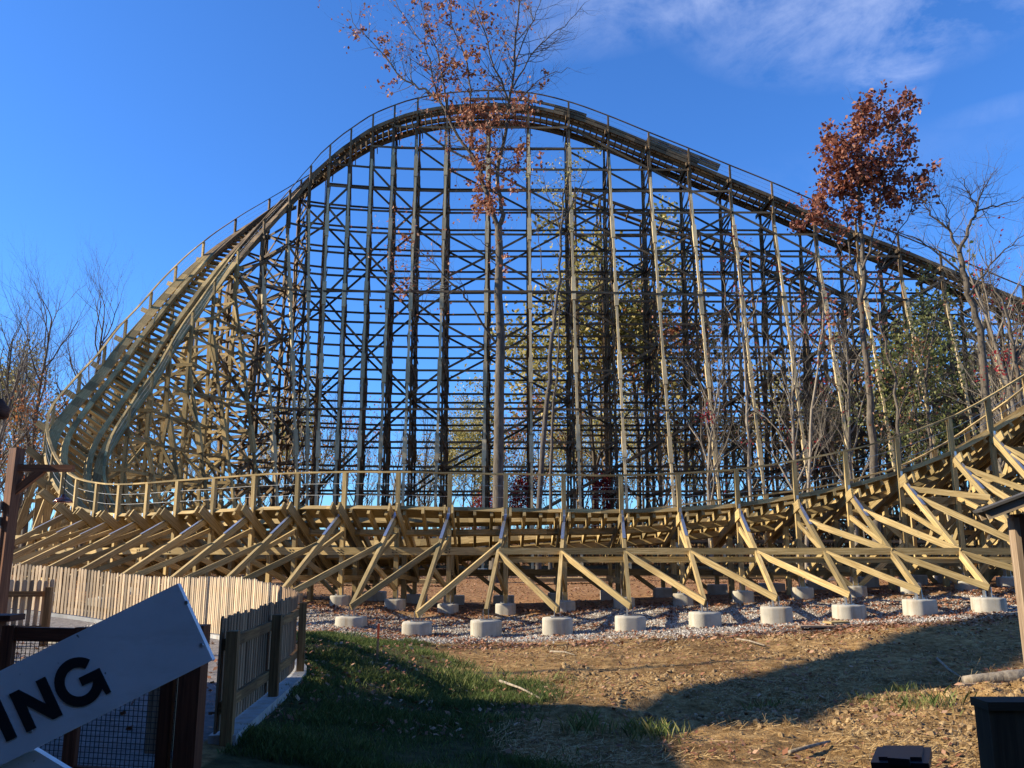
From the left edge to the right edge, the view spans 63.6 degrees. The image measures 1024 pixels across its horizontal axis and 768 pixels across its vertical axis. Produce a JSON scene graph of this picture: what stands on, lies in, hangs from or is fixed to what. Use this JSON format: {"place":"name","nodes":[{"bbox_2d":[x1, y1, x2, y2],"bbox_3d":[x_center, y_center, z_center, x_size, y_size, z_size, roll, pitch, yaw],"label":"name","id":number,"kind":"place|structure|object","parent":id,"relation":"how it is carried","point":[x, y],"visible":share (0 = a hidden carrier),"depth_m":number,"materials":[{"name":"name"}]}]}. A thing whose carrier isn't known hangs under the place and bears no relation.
{"place":"outdoors","nodes":[
{"label":"outdoors","id":0,"kind":"place"},
{"bbox_2d":[216,629,613,767],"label":"lawn grass","id":1,"kind":"structure","parent":0,"point":[322,715],"depth_m":9.44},
{"bbox_2d":[1,499,924,565],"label":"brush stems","id":2,"kind":"object","parent":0,"point":[589,539],"visible":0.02,"depth_m":61.46,"materials":[{"name":"brown plant"}]},
{"bbox_2d":[0,0,1023,546],"label":"sky","id":3,"kind":"structure","parent":0,"point":[163,123],"materials":[{"name":"blue"}]},
{"bbox_2d":[9,554,1023,767],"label":"ground","id":4,"kind":"structure","parent":0,"point":[211,758],"depth_m":12.31,"materials":[{"name":"soil"}]},
{"bbox_2d":[0,613,25,639],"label":"gate post","id":5,"kind":"object","parent":4,"relation":"on","point":[5,618],"visible":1,"depth_m":6.28,"materials":[{"name":"red wood"}]},
{"bbox_2d":[0,625,177,767],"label":"gate","id":6,"kind":"structure","parent":5,"relation":"attached to","point":[11,635],"depth_m":5.93,"materials":[{"name":"black wood"}]},
{"bbox_2d":[6,579,54,646],"bbox_3d":[-9.478,4.189,14.716,2.342,1.364,0.159,1,-11,-6],"label":"picket fence","id":7,"kind":"object","parent":4,"relation":"on","point":[46,594],"visible":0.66,"depth_m":14.89,"materials":[{"name":"brown wood"}]},
{"bbox_2d":[0,330,61,490],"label":"autumn tree","id":8,"kind":"object","parent":4,"relation":"on","point":[18,384],"visible":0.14,"depth_m":114.53,"materials":[{"name":"orange plant"}]},
{"bbox_2d":[0,325,71,511],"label":"autumn tree","id":9,"kind":"object","parent":4,"relation":"on","point":[9,430],"visible":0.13,"depth_m":70.30,"materials":[{"name":"brown plant"}]},
{"bbox_2d":[0,448,74,612],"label":"lamp post","id":10,"kind":"object","parent":4,"relation":"on","point":[16,485],"visible":1,"depth_m":13.34,"materials":[{"name":"brown wood"}]},
{"bbox_2d":[0,368,77,549],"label":"autumn tree","id":11,"kind":"object","parent":4,"relation":"on","point":[21,407],"visible":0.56,"depth_m":44.58,"materials":[{"name":"brown plant"}]},
{"bbox_2d":[0,296,82,565],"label":"bare tree","id":12,"kind":"object","parent":4,"relation":"on","point":[8,437],"visible":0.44,"depth_m":62.98,"materials":[{"name":"brown plant"}]},
{"bbox_2d":[0,269,88,488],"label":"bare tree","id":13,"kind":"object","parent":4,"relation":"on","point":[8,371],"visible":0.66,"depth_m":51.08,"materials":[{"name":"brown plant"}]},
{"bbox_2d":[0,276,97,487],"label":"bare tree","id":14,"kind":"object","parent":4,"relation":"on","point":[5,425],"visible":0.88,"depth_m":45.32,"materials":[{"name":"brown plant"}]},
{"bbox_2d":[0,291,103,494],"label":"bare tree","id":15,"kind":"object","parent":4,"relation":"on","point":[18,432],"visible":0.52,"depth_m":56.18,"materials":[{"name":"brown plant"}]},
{"bbox_2d":[0,212,119,564],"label":"bare tree","id":16,"kind":"object","parent":4,"relation":"on","point":[24,530],"visible":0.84,"depth_m":48.15,"materials":[{"name":"brown plant"}]},
{"bbox_2d":[0,225,172,558],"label":"bare tree","id":17,"kind":"object","parent":4,"relation":"on","point":[102,342],"visible":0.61,"depth_m":52.76,"materials":[{"name":"brown plant"}]},
{"bbox_2d":[39,302,166,457],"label":"bare tree","id":18,"kind":"object","parent":4,"relation":"on","point":[92,353],"visible":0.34,"depth_m":61.18,"materials":[{"name":"brown plant"}]},
{"bbox_2d":[0,583,214,767],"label":"crossing sign","id":19,"kind":"object","parent":4,"relation":"on","point":[92,672],"visible":1,"depth_m":2.29,"materials":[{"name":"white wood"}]},
{"bbox_2d":[144,687,159,753],"bbox_3d":[-2.967,2.609,6.921,0.110,1.100,0.110,0,-11,0],"label":"wooden post","id":20,"kind":"object","parent":4,"relation":"on","point":[156,692],"visible":0.14,"depth_m":6.83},
{"bbox_2d":[10,608,306,745],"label":"fence kerb","id":21,"kind":"structure","parent":4,"relation":"on","point":[256,711],"depth_m":9.00,"materials":[{"name":"concrete"}]},
{"bbox_2d":[10,563,306,746],"bbox_3d":[-6.949,4.246,15.352,3.438,1.716,18.374,9,-14,-38],"label":"picket fence","id":22,"kind":"object","parent":21,"relation":"on","point":[253,622],"visible":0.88,"depth_m":11.55,"materials":[{"name":"brown wood"}]},
{"bbox_2d":[172,624,210,767],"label":"gate post","id":23,"kind":"object","parent":4,"relation":"on","point":[189,721],"visible":0.67,"depth_m":5.76,"materials":[{"name":"red wood"}]},
{"bbox_2d":[243,368,351,505],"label":"autumn tree","id":24,"kind":"object","parent":4,"relation":"on","point":[300,442],"visible":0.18,"depth_m":93.61,"materials":[{"name":"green plant"}]},
{"bbox_2d":[272,369,359,504],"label":"bare tree","id":25,"kind":"object","parent":4,"relation":"on","point":[303,459],"visible":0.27,"depth_m":87.78,"materials":[{"name":"brown plant"}]},
{"bbox_2d":[290,381,367,505],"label":"bare tree","id":26,"kind":"object","parent":4,"relation":"on","point":[319,496],"visible":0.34,"depth_m":100.57,"materials":[{"name":"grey plant"}]},
{"bbox_2d":[302,383,369,497],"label":"bare tree","id":27,"kind":"object","parent":4,"relation":"on","point":[348,450],"visible":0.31,"depth_m":98.30,"materials":[{"name":"brown plant"}]},
{"bbox_2d":[330,587,350,605],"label":"concrete footing","id":28,"kind":"object","parent":4,"relation":"on","point":[343,599],"visible":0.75,"depth_m":23.43,"materials":[{"name":"concrete"}]},
{"bbox_2d":[335,606,366,627],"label":"concrete footing","id":29,"kind":"object","parent":4,"relation":"on","point":[354,620],"visible":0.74,"depth_m":19.71,"materials":[{"name":"concrete"}]},
{"bbox_2d":[309,396,399,504],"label":"autumn tree","id":30,"kind":"object","parent":4,"relation":"on","point":[372,445],"visible":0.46,"depth_m":88.01,"materials":[{"name":"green plant"}]},
{"bbox_2d":[384,590,405,610],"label":"concrete footing","id":31,"kind":"object","parent":4,"relation":"on","point":[391,603],"visible":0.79,"depth_m":23.12,"materials":[{"name":"concrete"}]},
{"bbox_2d":[365,407,433,504],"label":"bare tree","id":32,"kind":"object","parent":4,"relation":"on","point":[394,488],"visible":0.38,"depth_m":71.98,"materials":[{"name":"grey plant"}]},
{"bbox_2d":[402,611,431,635],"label":"concrete footing","id":33,"kind":"object","parent":4,"relation":"on","point":[419,627],"visible":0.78,"depth_m":19.18,"materials":[{"name":"concrete"}]},
{"bbox_2d":[398,416,439,528],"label":"bare tree","id":34,"kind":"object","parent":4,"relation":"on","point":[419,502],"visible":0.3,"depth_m":85.28,"materials":[{"name":"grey plant"}]},
{"bbox_2d":[392,365,464,538],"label":"bare tree","id":35,"kind":"object","parent":4,"relation":"on","point":[424,502],"visible":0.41,"depth_m":63.96,"materials":[{"name":"brown plant"}]},
{"bbox_2d":[437,595,458,613],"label":"concrete footing","id":36,"kind":"object","parent":4,"relation":"on","point":[448,608],"visible":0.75,"depth_m":23.00,"materials":[{"name":"concrete"}]},
{"bbox_2d":[317,0,607,582],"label":"oak tree","id":37,"kind":"object","parent":4,"relation":"on","point":[488,201],"visible":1,"depth_m":40.75,"materials":[{"name":"brown plant"}]},
{"bbox_2d":[418,407,512,528],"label":"autumn tree","id":38,"kind":"object","parent":4,"relation":"on","point":[463,435],"visible":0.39,"depth_m":69.77,"materials":[{"name":"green plant"}]},
{"bbox_2d":[375,659,592,691],"bbox_3d":[-0.614,4.521,12.995,3.055,0.361,2.860,4,-12,-17],"label":"grass tuft","id":39,"kind":"object","parent":4,"relation":"on","point":[481,676],"visible":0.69,"depth_m":12.93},
{"bbox_2d":[470,609,501,637],"bbox_3d":[-0.613,5.785,19.441,0.702,0.921,0.603,3,-12,-14],"label":"concrete footing","id":40,"kind":"object","parent":4,"relation":"on","point":[483,627],"visible":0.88,"depth_m":19.19,"materials":[{"name":"concrete"}]},
{"bbox_2d":[416,368,560,528],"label":"autumn tree","id":41,"kind":"object","parent":4,"relation":"on","point":[476,421],"visible":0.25,"depth_m":91.50,"materials":[{"name":"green plant"}]},
{"bbox_2d":[13,510,994,565],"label":"undergrowth","id":42,"kind":"object","parent":4,"relation":"on","point":[843,528],"visible":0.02,"depth_m":61.62,"materials":[{"name":"brown plant"}]},
{"bbox_2d":[495,595,515,614],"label":"concrete footing","id":43,"kind":"object","parent":4,"relation":"on","point":[501,608],"visible":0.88,"depth_m":23.00,"materials":[{"name":"concrete"}]},
{"bbox_2d":[12,90,1023,617],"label":"roller coaster","id":44,"kind":"object","parent":4,"relation":"on","point":[110,522],"visible":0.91,"depth_m":50.64,"materials":[{"name":"brown wood"}]},
{"bbox_2d":[12,568,1023,766],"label":"fallen leaves","id":45,"kind":"object","parent":4,"relation":"on","point":[753,632],"visible":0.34,"depth_m":18.65,"materials":[{"name":"brown plant"}]},
{"bbox_2d":[508,463,548,563],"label":"crimson tree","id":46,"kind":"object","parent":4,"relation":"on","point":[519,499],"visible":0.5,"depth_m":58.91,"materials":[{"name":"red plant"}]},
{"bbox_2d":[474,364,599,564],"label":"autumn tree","id":47,"kind":"object","parent":4,"relation":"on","point":[519,434],"visible":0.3,"depth_m":69.52,"materials":[{"name":"green plant"}]},
{"bbox_2d":[85,589,1017,648],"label":"gravel","id":48,"kind":"structure","parent":4,"relation":"on","point":[697,631],"depth_m":20.16,"materials":[{"name":"gravel"}]},
{"bbox_2d":[535,298,574,568],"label":"slim tree","id":49,"kind":"object","parent":4,"relation":"on","point":[550,470],"visible":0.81,"depth_m":46.24,"materials":[{"name":"brown plant"}]},
{"bbox_2d":[542,607,572,635],"bbox_3d":[1.071,5.731,19.451,0.709,0.929,0.610,0,-11,0],"label":"concrete footing","id":50,"kind":"object","parent":4,"relation":"on","point":[555,625],"visible":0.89,"depth_m":19.20,"materials":[{"name":"concrete"}]},
{"bbox_2d":[523,142,602,576],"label":"slim tree","id":51,"kind":"object","parent":4,"relation":"on","point":[538,565],"visible":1,"depth_m":45.86,"materials":[{"name":"brown plant"}]},
{"bbox_2d":[521,577,607,581],"bbox_3d":[2.495,8.379,35.343,4.221,0.165,0.780,1,-11,-6],"label":"lumber stack","id":52,"kind":"object","parent":4,"relation":"on","point":[569,579],"visible":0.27,"depth_m":34.99,"materials":[{"name":"brown wood"}]},
{"bbox_2d":[555,592,575,611],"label":"concrete footing","id":53,"kind":"object","parent":4,"relation":"on","point":[569,605],"visible":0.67,"depth_m":23.01,"materials":[{"name":"concrete"}]},
{"bbox_2d":[533,397,636,508],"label":"autumn tree","id":54,"kind":"object","parent":4,"relation":"on","point":[561,463],"visible":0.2,"depth_m":103.77,"materials":[{"name":"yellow plant"}]},
{"bbox_2d":[539,707,634,740],"bbox_3d":[0.759,3.653,8.865,0.967,0.273,0.775,8,-14,-34],"label":"grass tuft","id":55,"kind":"object","parent":4,"relation":"on","point":[579,724],"visible":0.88,"depth_m":8.91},
{"bbox_2d":[479,179,705,556],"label":"autumn tree","id":56,"kind":"object","parent":4,"relation":"on","point":[583,329],"visible":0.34,"depth_m":65.87,"materials":[{"name":"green plant"}]},
{"bbox_2d":[457,183,741,555],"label":"autumn tree","id":57,"kind":"object","parent":4,"relation":"on","point":[636,397],"visible":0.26,"depth_m":69.81,"materials":[{"name":"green plant"}]},
{"bbox_2d":[577,461,632,539],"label":"crimson tree","id":58,"kind":"object","parent":4,"relation":"on","point":[605,484],"visible":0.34,"depth_m":57.69,"materials":[{"name":"red plant"}]},
{"bbox_2d":[557,367,696,508],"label":"autumn tree","id":59,"kind":"object","parent":4,"relation":"on","point":[626,397],"visible":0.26,"depth_m":87.32,"materials":[{"name":"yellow plant"}]},
{"bbox_2d":[615,605,645,631],"bbox_3d":[2.792,5.673,19.465,0.698,0.877,0.601,0,-12,0],"label":"concrete footing","id":60,"kind":"object","parent":4,"relation":"on","point":[624,622],"visible":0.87,"depth_m":19.21,"materials":[{"name":"concrete"}]},
{"bbox_2d":[599,388,672,524],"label":"bare tree","id":61,"kind":"object","parent":4,"relation":"on","point":[643,497],"visible":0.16,"depth_m":76.24,"materials":[{"name":"brown plant"}]},
{"bbox_2d":[595,715,676,734],"bbox_3d":[1.412,3.728,9.034,0.846,0.291,0.761,-9,-15,38],"label":"grass tuft","id":62,"kind":"object","parent":4,"relation":"on","point":[635,723],"visible":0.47,"depth_m":8.99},
{"bbox_2d":[601,713,691,745],"bbox_3d":[1.426,3.626,8.659,0.967,0.302,1.014,0,-11,0],"label":"grass tuft","id":63,"kind":"object","parent":4,"relation":"on","point":[656,731],"visible":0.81,"depth_m":8.58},
{"bbox_2d":[653,588,671,597],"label":"concrete footing","id":64,"kind":"object","parent":4,"relation":"on","point":[662,592],"visible":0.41,"depth_m":25.80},
{"bbox_2d":[673,591,693,605],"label":"concrete footing","id":65,"kind":"object","parent":4,"relation":"on","point":[681,599],"visible":0.48,"depth_m":23.04,"materials":[{"name":"concrete"}]},
{"bbox_2d":[585,262,787,506],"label":"autumn tree","id":66,"kind":"object","parent":4,"relation":"on","point":[681,352],"visible":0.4,"depth_m":62.33,"materials":[{"name":"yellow plant"}]},
{"bbox_2d":[688,601,721,627],"bbox_3d":[4.560,5.587,19.482,0.726,0.877,0.626,0,-12,0],"label":"concrete footing","id":67,"kind":"object","parent":4,"relation":"on","point":[702,618],"visible":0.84,"depth_m":19.23,"materials":[{"name":"concrete"}]},
{"bbox_2d":[654,373,764,563],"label":"autumn tree","id":68,"kind":"object","parent":4,"relation":"on","point":[719,444],"visible":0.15,"depth_m":70.54,"materials":[{"name":"yellow plant"}]},
{"bbox_2d":[648,299,782,568],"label":"bare tree","id":69,"kind":"object","parent":4,"relation":"on","point":[709,462],"visible":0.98,"depth_m":50.37,"materials":[{"name":"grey plant"}]},
{"bbox_2d":[707,584,727,594],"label":"concrete footing","id":70,"kind":"object","parent":4,"relation":"on","point":[717,589],"visible":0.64,"depth_m":25.85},
{"bbox_2d":[459,620,1023,767],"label":"dry straw","id":71,"kind":"object","parent":4,"relation":"on","point":[699,756],"visible":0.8,"depth_m":9.60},
{"bbox_2d":[695,226,787,579],"bbox_3d":[10.912,0.498,38.893,4.320,17.180,3.751,-6,-13,27],"label":"bare tree","id":72,"kind":"object","parent":4,"relation":"on","point":[748,472],"visible":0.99,"depth_m":38.81,"materials":[{"name":"brown plant"}]},
{"bbox_2d":[732,582,753,602],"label":"concrete footing","id":73,"kind":"object","parent":4,"relation":"on","point":[740,596],"visible":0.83,"depth_m":23.07,"materials":[{"name":"concrete"}]},
{"bbox_2d":[480,625,1023,767],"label":"leaf crumbs","id":74,"kind":"object","parent":4,"relation":"on","point":[779,658],"visible":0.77,"depth_m":11.87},
{"bbox_2d":[485,623,1023,767],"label":"soil clods","id":75,"kind":"object","parent":4,"relation":"on","point":[851,721],"visible":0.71,"depth_m":10.24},
{"bbox_2d":[692,276,858,564],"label":"bare tree","id":76,"kind":"object","parent":4,"relation":"on","point":[792,406],"visible":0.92,"depth_m":48.00,"materials":[{"name":"brown plant"}]},
{"bbox_2d":[760,596,792,623],"bbox_3d":[6.254,5.483,19.502,0.727,0.917,0.627,-1,-12,0],"label":"concrete footing","id":77,"kind":"object","parent":4,"relation":"on","point":[773,614],"visible":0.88,"depth_m":19.25,"materials":[{"name":"concrete"}]},
{"bbox_2d":[572,187,995,565],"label":"support structure","id":78,"kind":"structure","parent":4,"relation":"on","point":[702,275],"depth_m":65.27,"materials":[{"name":"brown wood"}]},
{"bbox_2d":[711,343,858,507],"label":"autumn tree","id":79,"kind":"object","parent":4,"relation":"on","point":[768,391],"visible":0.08,"depth_m":87.60,"materials":[{"name":"brown plant"}]},
{"bbox_2d":[791,578,813,599],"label":"concrete footing","id":80,"kind":"object","parent":4,"relation":"on","point":[801,593],"visible":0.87,"depth_m":23.09,"materials":[{"name":"concrete"}]},
{"bbox_2d":[761,247,847,568],"bbox_3d":[13.556,1.151,37.761,3.710,15.338,3.346,5,-12,-23],"label":"bare tree","id":81,"kind":"object","parent":4,"relation":"on","point":[810,434],"visible":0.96,"depth_m":37.78,"materials":[{"name":"brown plant"}]},
{"bbox_2d":[736,348,885,488],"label":"autumn tree","id":82,"kind":"object","parent":4,"relation":"on","point":[832,420],"visible":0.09,"depth_m":69.00,"materials":[{"name":"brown plant"}]},
{"bbox_2d":[774,267,901,535],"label":"bare tree","id":83,"kind":"object","parent":4,"relation":"on","point":[830,479],"visible":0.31,"depth_m":60.11,"materials":[{"name":"brown plant"}]},
{"bbox_2d":[831,594,866,620],"bbox_3d":[7.976,5.422,19.514,0.699,0.876,0.604,2,-12,-9],"label":"concrete footing","id":84,"kind":"object","parent":4,"relation":"on","point":[845,611],"visible":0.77,"depth_m":19.27,"materials":[{"name":"concrete"}]},
{"bbox_2d":[771,264,929,556],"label":"bare tree","id":85,"kind":"object","parent":4,"relation":"on","point":[849,430],"visible":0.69,"depth_m":50.13,"materials":[{"name":"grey plant"}]},
{"bbox_2d":[847,577,867,596],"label":"concrete footing","id":86,"kind":"object","parent":4,"relation":"on","point":[858,591],"visible":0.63,"depth_m":23.09,"materials":[{"name":"concrete"}]},
{"bbox_2d":[796,316,931,509],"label":"autumn tree","id":87,"kind":"object","parent":4,"relation":"on","point":[861,368],"visible":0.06,"depth_m":77.78,"materials":[{"name":"brown plant"}]},
{"bbox_2d":[786,79,945,568],"bbox_3d":[16.600,-2.993,37.601,7.989,23.281,4.430,0,-11,0],"label":"red oak tree","id":88,"kind":"object","parent":4,"relation":"on","point":[859,174],"visible":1,"depth_m":38.30,"materials":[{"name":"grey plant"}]},
{"bbox_2d":[813,287,979,473],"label":"evergreen tree","id":89,"kind":"object","parent":4,"relation":"on","point":[919,446],"visible":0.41,"depth_m":51.91,"materials":[{"name":"green plant"}]},
{"bbox_2d":[871,745,931,767],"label":"litter bin","id":90,"kind":"object","parent":4,"relation":"on","point":[902,756],"visible":1,"depth_m":2.52,"materials":[{"name":"black plastic"}]},
{"bbox_2d":[873,682,931,693],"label":"grass","id":91,"kind":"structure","parent":4,"relation":"on","point":[895,688],"depth_m":11.03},
{"bbox_2d":[851,280,971,543],"bbox_3d":[17.384,1.797,35.586,4.581,12.995,3.412,4,-12,-20],"label":"bare tree","id":92,"kind":"object","parent":4,"relation":"on","point":[898,417],"visible":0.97,"depth_m":35.62,"materials":[{"name":"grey plant"}]},
{"bbox_2d":[843,261,980,556],"bbox_3d":[18.304,1.535,37.359,5.826,14.374,3.873,0,-11,0],"label":"bare tree","id":93,"kind":"object","parent":4,"relation":"on","point":[925,380],"visible":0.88,"depth_m":37.83,"materials":[{"name":"plant"}]},
{"bbox_2d":[902,589,937,616],"bbox_3d":[9.660,5.318,19.535,0.699,0.917,0.601,2,-12,-10],"label":"concrete footing","id":94,"kind":"object","parent":4,"relation":"on","point":[920,606],"visible":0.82,"depth_m":19.29,"materials":[{"name":"concrete"}]},
{"bbox_2d":[881,683,976,715],"bbox_3d":[4.949,3.726,9.780,1.003,0.295,0.903,-7,-14,33],"label":"grass tuft","id":95,"kind":"object","parent":4,"relation":"on","point":[906,703],"visible":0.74,"depth_m":9.69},
{"bbox_2d":[855,139,1023,577],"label":"bare tree","id":96,"kind":"object","parent":4,"relation":"on","point":[985,390],"visible":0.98,"depth_m":36.74,"materials":[{"name":"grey plant"}]},
{"bbox_2d":[865,224,1014,565],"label":"evergreen tree","id":97,"kind":"object","parent":4,"relation":"on","point":[959,333],"visible":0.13,"depth_m":62.28,"materials":[{"name":"green plant"}]},
{"bbox_2d":[885,171,1023,422],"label":"bare tree","id":98,"kind":"object","parent":4,"relation":"on","point":[995,346],"visible":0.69,"depth_m":47.87,"materials":[{"name":"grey plant"}]},
{"bbox_2d":[932,274,1023,514],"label":"bare tree","id":99,"kind":"object","parent":4,"relation":"on","point":[1000,465],"visible":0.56,"depth_m":48.43,"materials":[{"name":"grey plant"}]},
{"bbox_2d":[935,229,1023,413],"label":"bare tree","id":100,"kind":"object","parent":4,"relation":"on","point":[994,330],"visible":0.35,"depth_m":54.41,"materials":[{"name":"brown plant"}]},
{"bbox_2d":[970,587,1007,612],"bbox_3d":[11.298,5.256,19.547,0.697,0.878,0.601,-2,-12,11],"label":"concrete footing","id":101,"kind":"object","parent":4,"relation":"on","point":[984,603],"visible":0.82,"depth_m":19.31,"materials":[{"name":"concrete"}]},
{"bbox_2d":[955,216,1023,484],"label":"bare tree","id":102,"kind":"object","parent":4,"relation":"on","point":[1015,355],"visible":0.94,"depth_m":34.06,"materials":[{"name":"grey plant"}]},
{"bbox_2d":[961,669,1023,682],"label":"log","id":103,"kind":"object","parent":4,"relation":"on","point":[1008,676],"visible":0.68,"depth_m":11.74,"materials":[{"name":"wood"}]},
{"bbox_2d":[973,492,1023,660],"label":"notice kiosk","id":104,"kind":"object","parent":4,"relation":"on","point":[1015,522],"visible":1,"depth_m":4.97,"materials":[{"name":"brown wood"}]},
{"bbox_2d":[996,569,1014,587],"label":"concrete footing","id":105,"kind":"object","parent":4,"relation":"on","point":[1003,581],"visible":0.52,"depth_m":23.48,"materials":[{"name":"concrete"}]},
{"bbox_2d":[970,697,1023,767],"bbox_3d":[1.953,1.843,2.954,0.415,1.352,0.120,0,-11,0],"label":"trash can","id":106,"kind":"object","parent":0,"point":[1000,727],"depth_m":3.02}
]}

